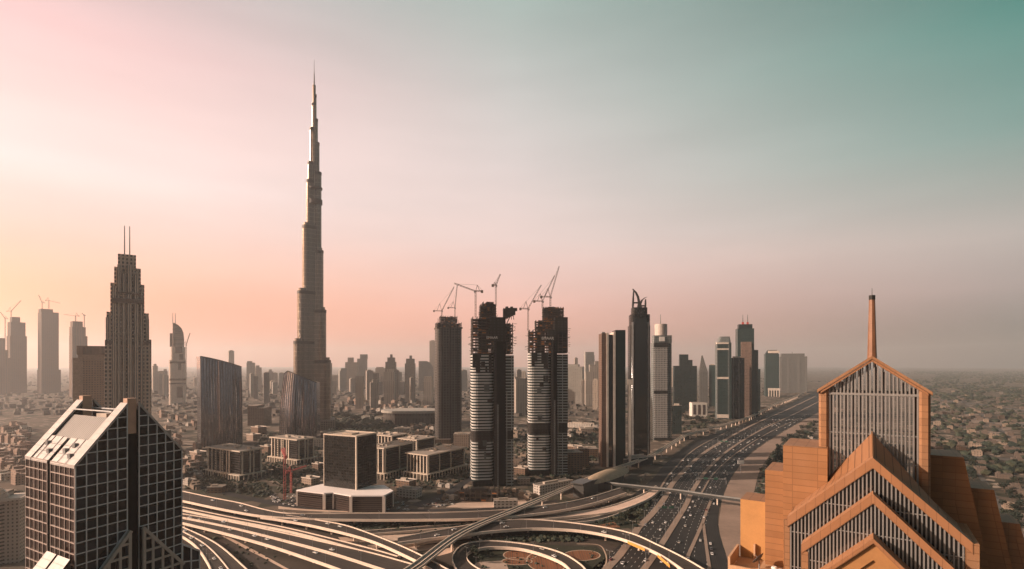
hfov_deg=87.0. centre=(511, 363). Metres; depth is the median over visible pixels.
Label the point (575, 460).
building
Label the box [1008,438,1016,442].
house
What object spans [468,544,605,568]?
lawn
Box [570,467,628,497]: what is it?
rail station
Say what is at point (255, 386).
tower
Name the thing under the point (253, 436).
building
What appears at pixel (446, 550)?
sand verge
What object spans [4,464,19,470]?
house
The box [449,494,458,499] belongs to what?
house
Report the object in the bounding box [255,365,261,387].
tower
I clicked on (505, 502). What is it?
building
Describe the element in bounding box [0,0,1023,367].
sky
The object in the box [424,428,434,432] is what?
house
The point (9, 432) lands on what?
house
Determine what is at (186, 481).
house
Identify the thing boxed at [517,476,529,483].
building
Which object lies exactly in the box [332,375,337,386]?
tower
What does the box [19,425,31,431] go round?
house
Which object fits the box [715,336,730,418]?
domed tower
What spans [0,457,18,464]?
house
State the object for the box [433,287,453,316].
tower crane
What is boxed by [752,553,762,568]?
satellite dish
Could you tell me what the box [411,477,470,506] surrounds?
service road
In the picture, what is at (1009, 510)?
tree
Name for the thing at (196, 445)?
house
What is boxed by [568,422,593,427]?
building
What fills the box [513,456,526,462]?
house
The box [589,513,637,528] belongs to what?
lawn
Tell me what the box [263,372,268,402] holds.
tower
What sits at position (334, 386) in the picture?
tower
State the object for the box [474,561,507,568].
paved plaza
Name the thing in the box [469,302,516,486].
unfinished tower
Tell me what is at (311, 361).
skyscraper
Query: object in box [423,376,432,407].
tower
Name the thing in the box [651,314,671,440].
hotel tower
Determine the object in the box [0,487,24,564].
apartment block
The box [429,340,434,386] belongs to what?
tower
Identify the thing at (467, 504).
sand verge
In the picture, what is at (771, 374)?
tower
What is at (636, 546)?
sign board
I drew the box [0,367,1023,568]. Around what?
ground
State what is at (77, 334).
unfinished tower
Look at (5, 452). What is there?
house
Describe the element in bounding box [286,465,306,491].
tower crane
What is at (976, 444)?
house
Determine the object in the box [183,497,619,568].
interchange ground
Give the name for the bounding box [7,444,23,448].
house
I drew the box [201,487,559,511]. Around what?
service road
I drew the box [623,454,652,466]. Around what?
building
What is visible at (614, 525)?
flower bed
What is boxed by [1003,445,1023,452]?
house
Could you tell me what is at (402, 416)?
arena building
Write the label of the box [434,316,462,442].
unfinished tower
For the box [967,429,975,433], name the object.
house
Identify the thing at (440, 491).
house
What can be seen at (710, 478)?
sign gantry
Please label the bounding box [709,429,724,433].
building
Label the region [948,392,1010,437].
street
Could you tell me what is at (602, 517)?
flyover
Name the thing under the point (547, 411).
unfinished tower
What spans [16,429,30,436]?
house
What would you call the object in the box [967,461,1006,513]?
street
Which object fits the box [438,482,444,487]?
house
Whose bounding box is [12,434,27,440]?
house
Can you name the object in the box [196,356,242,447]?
curved tower
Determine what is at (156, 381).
tower
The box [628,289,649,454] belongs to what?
horned tower
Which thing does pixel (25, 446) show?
house
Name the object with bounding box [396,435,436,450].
office block
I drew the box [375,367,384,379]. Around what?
tower
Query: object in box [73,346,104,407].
apartment block
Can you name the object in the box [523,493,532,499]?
house
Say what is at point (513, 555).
flower bed
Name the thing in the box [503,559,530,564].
flower bed
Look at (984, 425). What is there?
street
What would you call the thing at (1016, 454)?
house
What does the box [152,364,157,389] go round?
tower
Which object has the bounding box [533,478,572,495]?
building
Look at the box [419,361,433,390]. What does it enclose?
curved top tower
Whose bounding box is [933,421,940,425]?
house
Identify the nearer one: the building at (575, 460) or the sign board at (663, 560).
the sign board at (663, 560)
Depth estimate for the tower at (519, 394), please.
1889.50 m
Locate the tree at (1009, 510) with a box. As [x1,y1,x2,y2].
[1008,509,1020,514]
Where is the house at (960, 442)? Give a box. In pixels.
[957,441,964,444]
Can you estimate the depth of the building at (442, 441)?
1216.79 m
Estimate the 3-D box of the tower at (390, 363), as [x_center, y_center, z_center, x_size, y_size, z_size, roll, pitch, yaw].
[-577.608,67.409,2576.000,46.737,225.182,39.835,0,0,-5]
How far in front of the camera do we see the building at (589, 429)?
1396.80 m
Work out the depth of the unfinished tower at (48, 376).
3327.60 m
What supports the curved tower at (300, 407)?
on the ground at (39, 423)
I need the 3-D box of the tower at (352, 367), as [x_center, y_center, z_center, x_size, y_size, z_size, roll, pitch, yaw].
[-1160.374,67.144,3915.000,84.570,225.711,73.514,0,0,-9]
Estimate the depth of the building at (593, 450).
1040.17 m
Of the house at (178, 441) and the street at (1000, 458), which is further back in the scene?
the house at (178, 441)
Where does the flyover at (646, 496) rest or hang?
on the interchange ground at (286, 560)
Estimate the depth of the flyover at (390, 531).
579.06 m
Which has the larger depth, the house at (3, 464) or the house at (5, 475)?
the house at (3, 464)
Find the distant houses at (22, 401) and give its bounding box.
[0,372,1021,415]
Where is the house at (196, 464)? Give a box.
[186,460,199,470]
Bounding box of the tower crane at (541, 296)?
[540,266,559,305]
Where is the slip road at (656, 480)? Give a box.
[618,427,729,515]
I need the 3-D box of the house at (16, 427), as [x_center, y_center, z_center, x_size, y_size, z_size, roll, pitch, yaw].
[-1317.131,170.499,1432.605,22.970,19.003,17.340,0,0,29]
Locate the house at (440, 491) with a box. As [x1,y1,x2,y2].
[437,489,444,493]
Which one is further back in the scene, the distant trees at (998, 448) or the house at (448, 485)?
the distant trees at (998, 448)
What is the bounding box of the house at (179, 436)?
[173,433,181,438]
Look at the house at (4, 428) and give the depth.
1377.11 m
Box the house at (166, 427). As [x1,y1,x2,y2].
[163,425,174,429]
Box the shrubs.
[184,411,815,568]
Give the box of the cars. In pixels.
[603,439,757,566]
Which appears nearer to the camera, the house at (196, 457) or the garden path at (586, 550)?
the garden path at (586, 550)
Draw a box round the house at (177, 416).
[175,414,182,419]
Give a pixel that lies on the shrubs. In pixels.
(542, 537)
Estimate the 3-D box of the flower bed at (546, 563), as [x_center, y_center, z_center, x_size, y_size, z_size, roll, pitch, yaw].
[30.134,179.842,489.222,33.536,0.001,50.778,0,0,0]
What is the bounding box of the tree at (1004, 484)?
[999,482,1009,491]
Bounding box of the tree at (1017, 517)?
[1011,512,1022,520]
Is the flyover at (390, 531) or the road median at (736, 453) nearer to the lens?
the flyover at (390, 531)
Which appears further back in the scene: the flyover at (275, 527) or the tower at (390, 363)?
the tower at (390, 363)
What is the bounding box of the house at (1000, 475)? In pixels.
[995,471,1017,479]
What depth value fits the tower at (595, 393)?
2119.99 m
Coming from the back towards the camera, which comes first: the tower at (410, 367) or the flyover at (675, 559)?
the tower at (410, 367)
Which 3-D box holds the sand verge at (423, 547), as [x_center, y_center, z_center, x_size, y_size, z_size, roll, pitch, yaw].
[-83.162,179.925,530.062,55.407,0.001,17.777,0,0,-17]
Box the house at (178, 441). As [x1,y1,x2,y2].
[173,438,181,444]
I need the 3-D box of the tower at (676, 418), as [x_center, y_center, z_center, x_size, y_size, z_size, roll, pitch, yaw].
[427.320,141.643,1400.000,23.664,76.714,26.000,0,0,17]
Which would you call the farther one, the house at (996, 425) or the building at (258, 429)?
the house at (996, 425)
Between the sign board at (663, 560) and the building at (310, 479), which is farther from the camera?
the building at (310, 479)
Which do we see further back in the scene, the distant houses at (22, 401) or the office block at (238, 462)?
the distant houses at (22, 401)
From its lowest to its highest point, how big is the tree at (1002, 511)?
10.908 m
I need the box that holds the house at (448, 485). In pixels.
[445,483,452,487]
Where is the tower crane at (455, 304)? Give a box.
[447,285,457,316]
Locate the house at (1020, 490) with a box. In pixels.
[1005,485,1023,496]
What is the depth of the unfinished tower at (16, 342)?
3335.50 m
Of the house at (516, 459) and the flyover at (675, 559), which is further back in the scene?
the house at (516, 459)
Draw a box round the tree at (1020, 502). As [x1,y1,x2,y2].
[1017,500,1023,505]
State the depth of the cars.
695.50 m
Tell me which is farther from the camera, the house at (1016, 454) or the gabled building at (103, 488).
the house at (1016, 454)
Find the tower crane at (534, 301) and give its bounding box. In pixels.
[533,278,553,307]
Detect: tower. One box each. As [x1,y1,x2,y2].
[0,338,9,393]
[6,317,26,392]
[37,309,60,392]
[69,321,86,396]
[105,226,150,413]
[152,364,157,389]
[154,372,160,393]
[160,373,165,395]
[163,374,167,395]
[169,313,185,404]
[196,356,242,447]
[228,350,233,363]
[247,361,254,387]
[250,373,254,396]
[254,375,257,398]
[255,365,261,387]
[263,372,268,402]
[267,369,272,380]
[272,382,277,393]
[273,372,277,381]
[279,371,319,437]
[279,372,283,389]
[323,430,376,489]
[331,363,331,404]
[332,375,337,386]
[332,380,336,394]
[338,368,346,390]
[345,358,358,388]
[349,378,354,392]
[355,376,363,408]
[357,354,367,386]
[366,370,372,399]
[370,379,377,408]
[373,372,378,400]
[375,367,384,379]
[379,381,382,394]
[384,369,394,404]
[385,354,395,399]
[396,369,398,399]
[399,381,404,394]
[405,356,415,401]
[410,377,414,401]
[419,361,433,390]
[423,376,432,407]
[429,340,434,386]
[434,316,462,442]
[462,369,466,390]
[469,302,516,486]
[514,377,525,414]
[516,369,520,376]
[521,371,525,377]
[525,307,570,475]
[568,364,583,403]
[581,380,584,403]
[584,352,594,379]
[585,361,598,405]
[593,379,598,409]
[599,330,632,466]
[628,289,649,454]
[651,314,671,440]
[672,403,681,433]
[673,354,696,412]
[699,356,707,403]
[709,364,714,405]
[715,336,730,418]
[728,295,1023,568]
[731,356,744,418]
[735,315,757,416]
[758,369,759,413]
[764,350,779,396]
[779,353,806,392]
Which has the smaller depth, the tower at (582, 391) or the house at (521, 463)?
the house at (521, 463)
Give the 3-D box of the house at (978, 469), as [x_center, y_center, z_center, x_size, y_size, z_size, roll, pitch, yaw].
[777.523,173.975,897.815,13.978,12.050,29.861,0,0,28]
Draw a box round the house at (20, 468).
[11,465,24,473]
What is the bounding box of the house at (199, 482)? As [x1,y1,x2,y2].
[191,479,203,486]
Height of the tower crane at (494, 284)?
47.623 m
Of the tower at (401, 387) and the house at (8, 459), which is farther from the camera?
the tower at (401, 387)
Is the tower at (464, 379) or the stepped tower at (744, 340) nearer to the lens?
the stepped tower at (744, 340)
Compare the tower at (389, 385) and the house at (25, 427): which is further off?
the tower at (389, 385)
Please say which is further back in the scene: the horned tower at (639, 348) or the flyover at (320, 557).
the horned tower at (639, 348)
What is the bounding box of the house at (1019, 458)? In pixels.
[1010,457,1022,460]
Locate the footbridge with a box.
[604,481,740,504]
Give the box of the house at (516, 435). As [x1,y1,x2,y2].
[513,433,520,437]
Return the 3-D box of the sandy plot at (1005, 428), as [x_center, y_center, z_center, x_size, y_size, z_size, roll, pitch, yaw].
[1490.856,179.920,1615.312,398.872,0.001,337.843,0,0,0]
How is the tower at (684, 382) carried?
on the ground at (39, 423)
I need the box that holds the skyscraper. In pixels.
[293,73,335,429]
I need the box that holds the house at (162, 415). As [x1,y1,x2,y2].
[159,413,166,417]
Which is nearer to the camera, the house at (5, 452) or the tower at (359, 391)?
the house at (5, 452)
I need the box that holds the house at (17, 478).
[10,472,24,484]
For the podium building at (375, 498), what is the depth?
668.65 m
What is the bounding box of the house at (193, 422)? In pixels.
[191,420,196,425]
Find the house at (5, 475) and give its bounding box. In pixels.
[0,470,10,480]
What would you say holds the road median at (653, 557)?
on the highway
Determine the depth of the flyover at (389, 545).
541.19 m
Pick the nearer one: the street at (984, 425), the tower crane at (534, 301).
the tower crane at (534, 301)
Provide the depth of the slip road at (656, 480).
960.37 m
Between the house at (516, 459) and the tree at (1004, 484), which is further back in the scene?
the house at (516, 459)
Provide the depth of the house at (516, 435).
1317.40 m
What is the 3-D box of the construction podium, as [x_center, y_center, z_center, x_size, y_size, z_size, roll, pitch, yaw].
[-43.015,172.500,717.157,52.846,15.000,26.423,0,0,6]
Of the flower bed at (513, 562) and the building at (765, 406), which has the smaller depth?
the flower bed at (513, 562)
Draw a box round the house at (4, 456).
[0,454,11,457]
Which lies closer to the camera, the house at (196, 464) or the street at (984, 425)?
the house at (196, 464)
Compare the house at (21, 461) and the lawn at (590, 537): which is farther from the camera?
the house at (21, 461)
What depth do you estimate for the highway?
743.44 m
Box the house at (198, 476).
[192,475,202,478]
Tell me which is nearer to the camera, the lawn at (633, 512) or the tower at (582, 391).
the lawn at (633, 512)
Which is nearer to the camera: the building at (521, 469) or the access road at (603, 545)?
the access road at (603, 545)
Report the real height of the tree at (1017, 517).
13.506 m
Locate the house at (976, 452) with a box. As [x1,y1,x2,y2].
[971,449,982,455]
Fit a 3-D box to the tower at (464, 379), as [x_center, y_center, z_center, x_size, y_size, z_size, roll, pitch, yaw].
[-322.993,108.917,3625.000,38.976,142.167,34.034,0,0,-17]
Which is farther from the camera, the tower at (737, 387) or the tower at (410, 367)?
the tower at (410, 367)
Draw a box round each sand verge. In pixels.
[221,535,287,568]
[278,506,347,511]
[338,534,411,540]
[407,544,436,550]
[423,547,450,555]
[448,499,526,507]
[719,407,842,558]
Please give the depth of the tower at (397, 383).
2652.65 m
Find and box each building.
[25,395,199,568]
[189,449,205,456]
[207,484,225,492]
[246,433,260,440]
[248,404,271,425]
[251,425,266,433]
[260,444,270,452]
[296,484,393,511]
[301,475,319,484]
[311,461,323,469]
[314,438,323,447]
[320,431,332,436]
[381,408,434,424]
[394,427,409,432]
[396,477,415,487]
[396,485,422,498]
[435,438,449,443]
[453,432,470,447]
[493,497,517,507]
[514,465,528,475]
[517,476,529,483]
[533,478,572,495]
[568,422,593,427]
[568,444,581,448]
[568,449,582,472]
[573,446,588,465]
[579,427,598,432]
[586,446,597,456]
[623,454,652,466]
[689,402,706,416]
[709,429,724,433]
[760,405,775,408]
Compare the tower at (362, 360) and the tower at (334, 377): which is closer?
the tower at (362, 360)
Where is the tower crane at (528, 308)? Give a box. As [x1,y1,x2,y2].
[519,285,541,330]
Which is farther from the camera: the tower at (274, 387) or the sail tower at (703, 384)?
the tower at (274, 387)
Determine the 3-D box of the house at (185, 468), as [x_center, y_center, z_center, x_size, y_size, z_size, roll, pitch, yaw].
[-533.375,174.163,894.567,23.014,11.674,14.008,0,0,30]
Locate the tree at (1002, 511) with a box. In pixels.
[998,508,1007,513]
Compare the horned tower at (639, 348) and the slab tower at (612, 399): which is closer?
the slab tower at (612, 399)
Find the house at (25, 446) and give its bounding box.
[19,443,29,451]
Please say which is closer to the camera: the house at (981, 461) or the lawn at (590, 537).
the lawn at (590, 537)
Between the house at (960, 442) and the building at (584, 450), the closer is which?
the building at (584, 450)
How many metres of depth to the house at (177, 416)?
1720.83 m
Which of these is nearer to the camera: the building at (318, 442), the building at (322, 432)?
the building at (318, 442)
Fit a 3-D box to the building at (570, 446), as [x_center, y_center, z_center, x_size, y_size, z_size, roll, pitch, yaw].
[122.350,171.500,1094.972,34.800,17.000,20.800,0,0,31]
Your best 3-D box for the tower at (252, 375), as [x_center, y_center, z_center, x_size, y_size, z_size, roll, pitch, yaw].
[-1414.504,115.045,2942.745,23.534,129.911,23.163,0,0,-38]
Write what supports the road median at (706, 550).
on the highway
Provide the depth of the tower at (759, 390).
1930.37 m
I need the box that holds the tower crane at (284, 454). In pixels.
[281,448,286,499]
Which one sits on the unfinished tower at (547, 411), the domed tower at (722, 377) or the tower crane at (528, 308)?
the tower crane at (528, 308)
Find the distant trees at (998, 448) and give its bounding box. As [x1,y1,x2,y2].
[0,371,1023,474]
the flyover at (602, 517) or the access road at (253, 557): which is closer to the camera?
the access road at (253, 557)
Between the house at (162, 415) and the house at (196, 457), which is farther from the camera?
the house at (162, 415)
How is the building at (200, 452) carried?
on the ground at (39, 423)
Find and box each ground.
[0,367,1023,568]
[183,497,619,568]
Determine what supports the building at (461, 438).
on the ground at (39, 423)
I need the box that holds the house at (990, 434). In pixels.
[988,432,1002,437]
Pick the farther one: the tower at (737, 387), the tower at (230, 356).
the tower at (230, 356)
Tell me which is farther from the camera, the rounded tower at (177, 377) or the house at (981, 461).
the rounded tower at (177, 377)
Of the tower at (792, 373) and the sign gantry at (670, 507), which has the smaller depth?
the sign gantry at (670, 507)
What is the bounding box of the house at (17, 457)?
[9,455,24,461]
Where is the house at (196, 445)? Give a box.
[193,442,201,448]
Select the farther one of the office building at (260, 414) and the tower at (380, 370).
the tower at (380, 370)
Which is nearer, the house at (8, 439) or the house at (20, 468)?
the house at (20, 468)
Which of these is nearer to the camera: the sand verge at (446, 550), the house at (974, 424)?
the sand verge at (446, 550)
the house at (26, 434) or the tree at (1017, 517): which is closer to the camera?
the tree at (1017, 517)
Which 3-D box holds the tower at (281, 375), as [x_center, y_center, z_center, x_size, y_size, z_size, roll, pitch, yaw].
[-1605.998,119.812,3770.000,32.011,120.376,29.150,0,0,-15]
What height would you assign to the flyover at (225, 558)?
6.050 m
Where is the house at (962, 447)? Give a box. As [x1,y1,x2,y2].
[956,445,969,450]
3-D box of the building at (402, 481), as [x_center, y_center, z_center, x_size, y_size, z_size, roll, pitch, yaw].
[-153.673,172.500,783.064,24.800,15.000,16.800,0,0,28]
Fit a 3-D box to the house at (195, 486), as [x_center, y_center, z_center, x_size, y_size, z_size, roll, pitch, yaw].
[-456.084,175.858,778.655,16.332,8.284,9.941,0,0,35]
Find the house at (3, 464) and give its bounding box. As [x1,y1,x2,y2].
[0,460,15,468]
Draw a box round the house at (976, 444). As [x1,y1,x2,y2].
[968,441,985,446]
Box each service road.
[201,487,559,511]
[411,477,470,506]
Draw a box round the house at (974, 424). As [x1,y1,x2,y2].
[969,422,983,426]
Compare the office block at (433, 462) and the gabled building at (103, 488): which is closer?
the gabled building at (103, 488)
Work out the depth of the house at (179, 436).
1298.27 m
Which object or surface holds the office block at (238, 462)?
on the ground at (39, 423)
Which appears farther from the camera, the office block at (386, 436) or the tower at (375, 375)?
the tower at (375, 375)
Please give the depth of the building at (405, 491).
726.88 m
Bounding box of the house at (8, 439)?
[5,434,16,443]
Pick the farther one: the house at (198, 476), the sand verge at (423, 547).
the house at (198, 476)
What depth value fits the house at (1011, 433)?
1357.10 m
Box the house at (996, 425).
[989,423,1002,427]
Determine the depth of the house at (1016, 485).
776.74 m
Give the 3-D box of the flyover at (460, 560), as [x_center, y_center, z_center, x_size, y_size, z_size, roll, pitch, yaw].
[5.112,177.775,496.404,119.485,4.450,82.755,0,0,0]
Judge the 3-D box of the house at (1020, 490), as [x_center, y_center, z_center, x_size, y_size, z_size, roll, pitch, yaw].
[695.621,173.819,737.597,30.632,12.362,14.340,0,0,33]
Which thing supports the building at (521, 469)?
on the ground at (39, 423)
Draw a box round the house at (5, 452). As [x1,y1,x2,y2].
[0,449,11,454]
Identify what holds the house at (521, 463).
on the ground at (39, 423)
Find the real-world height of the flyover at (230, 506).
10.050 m
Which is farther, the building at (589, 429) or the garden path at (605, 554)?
the building at (589, 429)
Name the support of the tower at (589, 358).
on the ground at (39, 423)
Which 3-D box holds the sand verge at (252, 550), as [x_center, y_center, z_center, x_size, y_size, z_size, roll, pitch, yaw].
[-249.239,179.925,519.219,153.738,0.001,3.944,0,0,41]
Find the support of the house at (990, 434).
on the ground at (39, 423)
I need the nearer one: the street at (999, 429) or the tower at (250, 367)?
the street at (999, 429)
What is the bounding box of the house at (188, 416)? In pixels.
[184,415,193,418]
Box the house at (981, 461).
[976,460,985,463]
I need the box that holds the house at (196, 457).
[191,454,203,461]
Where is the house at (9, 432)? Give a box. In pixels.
[4,430,15,434]
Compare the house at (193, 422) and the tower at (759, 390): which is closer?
the house at (193, 422)
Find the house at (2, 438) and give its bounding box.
[0,435,5,442]
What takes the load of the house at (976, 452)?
on the ground at (39, 423)
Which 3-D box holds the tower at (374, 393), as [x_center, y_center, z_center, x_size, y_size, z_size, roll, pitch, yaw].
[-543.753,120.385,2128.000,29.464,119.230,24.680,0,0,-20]
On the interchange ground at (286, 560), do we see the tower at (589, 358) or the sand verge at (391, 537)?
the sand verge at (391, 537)
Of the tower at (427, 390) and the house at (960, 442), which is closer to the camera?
the house at (960, 442)
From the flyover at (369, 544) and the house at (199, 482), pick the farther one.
the house at (199, 482)
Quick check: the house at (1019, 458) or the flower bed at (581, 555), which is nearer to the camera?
the flower bed at (581, 555)
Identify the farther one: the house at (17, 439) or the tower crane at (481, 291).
the house at (17, 439)
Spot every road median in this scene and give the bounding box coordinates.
[602,396,815,568]
[640,401,818,568]
[652,432,726,500]
[685,499,712,557]
[701,414,806,492]
[702,524,710,568]
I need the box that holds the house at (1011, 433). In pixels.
[1005,431,1013,435]
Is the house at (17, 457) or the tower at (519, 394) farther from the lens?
the tower at (519, 394)
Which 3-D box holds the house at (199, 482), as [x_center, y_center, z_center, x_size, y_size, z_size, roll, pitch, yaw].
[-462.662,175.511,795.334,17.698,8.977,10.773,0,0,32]
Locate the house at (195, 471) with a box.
[187,469,198,475]
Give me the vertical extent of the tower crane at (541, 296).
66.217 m
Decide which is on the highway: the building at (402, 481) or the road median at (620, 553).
the road median at (620, 553)
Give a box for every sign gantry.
[658,506,678,512]
[697,477,725,479]
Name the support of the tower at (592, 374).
on the ground at (39, 423)
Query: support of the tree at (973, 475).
on the ground at (39, 423)
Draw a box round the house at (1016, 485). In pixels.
[1009,482,1020,487]
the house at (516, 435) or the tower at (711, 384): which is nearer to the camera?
the house at (516, 435)
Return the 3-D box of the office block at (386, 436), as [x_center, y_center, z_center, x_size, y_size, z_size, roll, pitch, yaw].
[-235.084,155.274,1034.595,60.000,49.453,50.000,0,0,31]
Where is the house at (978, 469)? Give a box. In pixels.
[973,466,987,472]
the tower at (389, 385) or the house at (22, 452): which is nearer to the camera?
the house at (22, 452)
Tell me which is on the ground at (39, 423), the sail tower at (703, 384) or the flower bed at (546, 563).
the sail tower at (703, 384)
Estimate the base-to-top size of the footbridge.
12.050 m
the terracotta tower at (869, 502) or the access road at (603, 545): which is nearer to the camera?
the terracotta tower at (869, 502)
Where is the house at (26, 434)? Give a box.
[19,431,29,439]
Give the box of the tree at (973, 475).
[969,473,978,478]
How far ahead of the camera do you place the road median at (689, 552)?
574.57 m
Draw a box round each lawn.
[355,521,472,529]
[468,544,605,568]
[492,531,594,541]
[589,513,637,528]
[628,502,650,518]
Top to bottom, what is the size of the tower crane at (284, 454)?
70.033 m
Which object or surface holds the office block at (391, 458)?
on the ground at (39, 423)
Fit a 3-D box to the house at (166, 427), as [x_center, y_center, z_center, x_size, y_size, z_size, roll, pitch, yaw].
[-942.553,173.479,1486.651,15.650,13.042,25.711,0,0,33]
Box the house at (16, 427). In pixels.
[10,424,20,430]
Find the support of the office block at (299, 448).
on the ground at (39, 423)
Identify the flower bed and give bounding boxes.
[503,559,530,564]
[504,550,534,559]
[529,555,563,568]
[565,550,598,559]
[597,522,619,527]
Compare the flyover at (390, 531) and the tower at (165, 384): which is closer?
the flyover at (390, 531)
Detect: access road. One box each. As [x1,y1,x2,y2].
[215,538,282,568]
[492,535,616,551]
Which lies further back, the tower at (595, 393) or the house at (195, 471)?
the tower at (595, 393)
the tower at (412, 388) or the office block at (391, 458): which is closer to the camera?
the office block at (391, 458)
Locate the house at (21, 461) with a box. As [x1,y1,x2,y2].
[16,459,24,464]
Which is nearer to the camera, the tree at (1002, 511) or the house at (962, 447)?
the tree at (1002, 511)
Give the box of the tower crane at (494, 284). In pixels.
[492,274,500,304]
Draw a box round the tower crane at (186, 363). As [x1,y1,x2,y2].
[185,333,189,393]
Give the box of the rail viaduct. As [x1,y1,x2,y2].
[404,392,806,568]
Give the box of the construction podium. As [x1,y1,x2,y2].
[458,486,499,501]
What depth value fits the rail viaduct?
621.41 m
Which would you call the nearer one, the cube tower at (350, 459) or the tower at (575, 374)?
the cube tower at (350, 459)
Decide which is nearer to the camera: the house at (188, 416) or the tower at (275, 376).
the house at (188, 416)
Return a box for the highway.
[594,393,835,568]
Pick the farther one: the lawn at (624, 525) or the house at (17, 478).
the house at (17, 478)
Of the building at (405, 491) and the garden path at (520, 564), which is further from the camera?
the building at (405, 491)
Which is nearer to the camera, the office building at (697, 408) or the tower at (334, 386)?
the office building at (697, 408)
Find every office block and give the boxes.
[203,443,265,480]
[267,434,317,464]
[377,431,407,443]
[377,440,415,479]
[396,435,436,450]
[403,444,468,480]
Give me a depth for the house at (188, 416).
1773.56 m
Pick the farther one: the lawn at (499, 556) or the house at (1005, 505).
the house at (1005, 505)
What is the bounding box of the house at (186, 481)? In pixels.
[183,477,195,485]
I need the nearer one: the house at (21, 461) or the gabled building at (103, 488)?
the gabled building at (103, 488)
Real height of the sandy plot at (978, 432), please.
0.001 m
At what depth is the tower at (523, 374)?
2407.51 m
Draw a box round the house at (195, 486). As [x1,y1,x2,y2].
[189,482,200,489]
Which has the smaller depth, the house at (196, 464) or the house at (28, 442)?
the house at (196, 464)
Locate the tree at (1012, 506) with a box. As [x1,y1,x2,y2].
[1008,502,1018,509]
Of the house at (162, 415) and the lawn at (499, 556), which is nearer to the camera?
the lawn at (499, 556)
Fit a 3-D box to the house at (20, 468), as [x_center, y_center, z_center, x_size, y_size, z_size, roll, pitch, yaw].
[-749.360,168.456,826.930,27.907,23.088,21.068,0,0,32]
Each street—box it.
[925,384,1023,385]
[931,398,1023,410]
[938,423,1023,428]
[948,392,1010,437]
[964,455,1023,460]
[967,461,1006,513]
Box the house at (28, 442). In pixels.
[17,440,33,449]
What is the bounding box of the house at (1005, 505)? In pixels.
[1001,501,1014,509]
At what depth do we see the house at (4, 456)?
947.00 m
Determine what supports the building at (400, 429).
on the ground at (39, 423)
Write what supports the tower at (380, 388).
on the ground at (39, 423)
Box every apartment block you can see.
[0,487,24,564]
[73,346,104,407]
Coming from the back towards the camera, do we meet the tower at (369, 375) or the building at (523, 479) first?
the tower at (369, 375)
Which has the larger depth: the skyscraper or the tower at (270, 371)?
the tower at (270, 371)
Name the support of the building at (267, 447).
on the ground at (39, 423)
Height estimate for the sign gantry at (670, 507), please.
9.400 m
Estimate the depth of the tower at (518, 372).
2769.48 m
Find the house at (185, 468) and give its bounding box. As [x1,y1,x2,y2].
[183,465,195,472]
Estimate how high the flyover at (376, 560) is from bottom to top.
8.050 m
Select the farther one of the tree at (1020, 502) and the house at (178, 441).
the house at (178, 441)
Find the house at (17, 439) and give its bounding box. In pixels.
[10,437,24,443]
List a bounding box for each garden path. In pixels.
[501,557,532,564]
[566,550,600,560]
[595,544,606,566]
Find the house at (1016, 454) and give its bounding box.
[1014,451,1023,456]
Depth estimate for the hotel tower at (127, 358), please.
829.01 m
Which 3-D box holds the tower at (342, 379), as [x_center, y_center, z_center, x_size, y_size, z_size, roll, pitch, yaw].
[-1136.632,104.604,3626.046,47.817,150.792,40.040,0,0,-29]
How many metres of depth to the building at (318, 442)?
1159.00 m
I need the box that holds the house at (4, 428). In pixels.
[1,425,13,432]
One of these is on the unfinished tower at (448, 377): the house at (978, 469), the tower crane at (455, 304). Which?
the tower crane at (455, 304)
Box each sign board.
[628,541,645,550]
[657,554,670,567]
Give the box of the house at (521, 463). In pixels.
[517,461,526,465]
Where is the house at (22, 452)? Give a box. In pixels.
[13,448,28,456]
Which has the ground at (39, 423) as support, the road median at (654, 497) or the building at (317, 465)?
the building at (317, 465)
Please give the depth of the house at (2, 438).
1236.91 m
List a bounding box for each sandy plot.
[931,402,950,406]
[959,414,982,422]
[973,431,1013,441]
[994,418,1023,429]
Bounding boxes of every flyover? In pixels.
[183,488,625,524]
[183,507,397,557]
[183,513,427,568]
[183,518,377,568]
[183,527,246,568]
[260,515,447,568]
[350,523,472,537]
[360,535,478,547]
[398,519,703,568]
[452,540,585,568]
[513,485,659,519]
[559,509,628,523]
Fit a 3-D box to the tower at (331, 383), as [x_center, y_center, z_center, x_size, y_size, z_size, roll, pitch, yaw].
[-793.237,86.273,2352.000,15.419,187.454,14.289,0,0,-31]
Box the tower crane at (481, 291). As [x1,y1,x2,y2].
[456,283,482,316]
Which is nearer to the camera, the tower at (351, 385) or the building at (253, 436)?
the building at (253, 436)
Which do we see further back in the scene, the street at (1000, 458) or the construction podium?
the street at (1000, 458)

